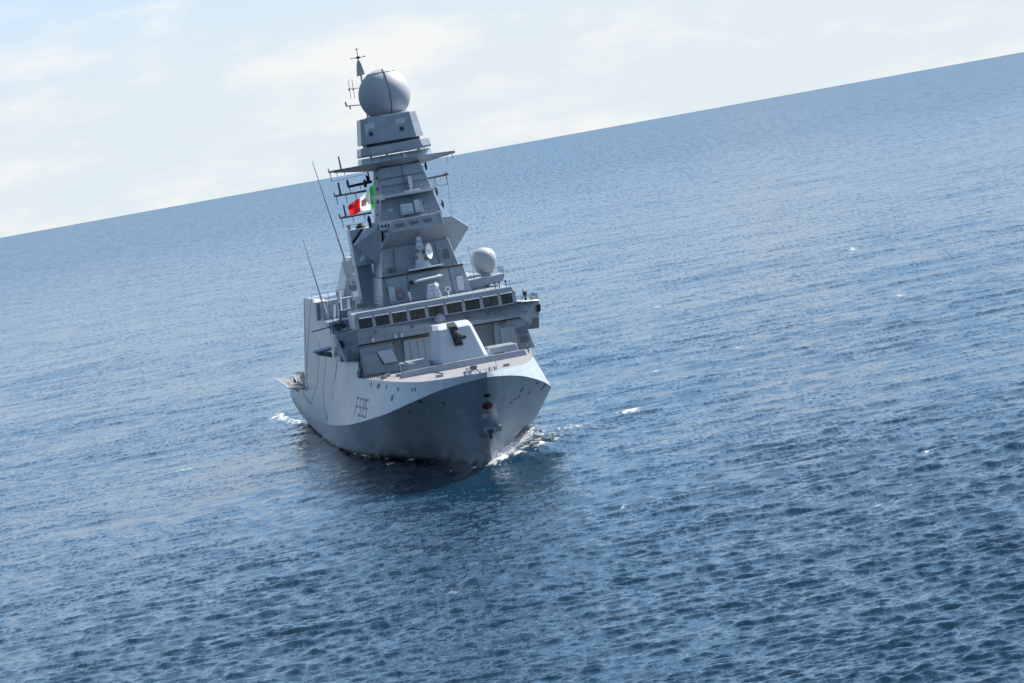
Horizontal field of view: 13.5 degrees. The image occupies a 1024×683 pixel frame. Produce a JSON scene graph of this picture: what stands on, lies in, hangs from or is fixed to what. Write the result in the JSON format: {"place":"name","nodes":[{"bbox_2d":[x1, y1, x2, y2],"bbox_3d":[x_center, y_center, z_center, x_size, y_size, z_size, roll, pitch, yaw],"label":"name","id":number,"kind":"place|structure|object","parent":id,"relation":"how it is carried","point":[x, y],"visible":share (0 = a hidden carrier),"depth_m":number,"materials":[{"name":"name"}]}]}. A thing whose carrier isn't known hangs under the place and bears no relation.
{"place":"outdoors","nodes":[
{"label":"outdoors","id":0,"kind":"place"},
{"bbox_2d":[0,52,1023,682],"bbox_3d":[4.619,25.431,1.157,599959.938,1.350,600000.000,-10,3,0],"label":"sea water","id":1,"kind":"structure","parent":0,"point":[776,428],"depth_m":392.44,"materials":[{"name":"blue liquid"}]},
{"bbox_2d":[274,48,550,466],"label":"warship","id":2,"kind":"object","parent":1,"relation":"on","point":[418,343],"visible":1,"depth_m":391.94,"materials":[{"name":"paint"}]},
{"bbox_2d":[348,184,373,214],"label":"flag","id":3,"kind":"object","parent":2,"relation":"attached to","point":[361,203],"visible":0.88,"depth_m":408.59,"materials":[{"name":"fabric"}]},
{"bbox_2d":[489,430,534,465],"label":"sea spray","id":4,"kind":"object","parent":1,"relation":"on","point":[521,441],"visible":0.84,"depth_m":367.34,"materials":[{"name":"white liquid"}]},
{"bbox_2d":[0,0,1023,237],"label":"sky","id":5,"kind":"structure","parent":0,"point":[109,108],"materials":[{"name":"white"}]}
]}

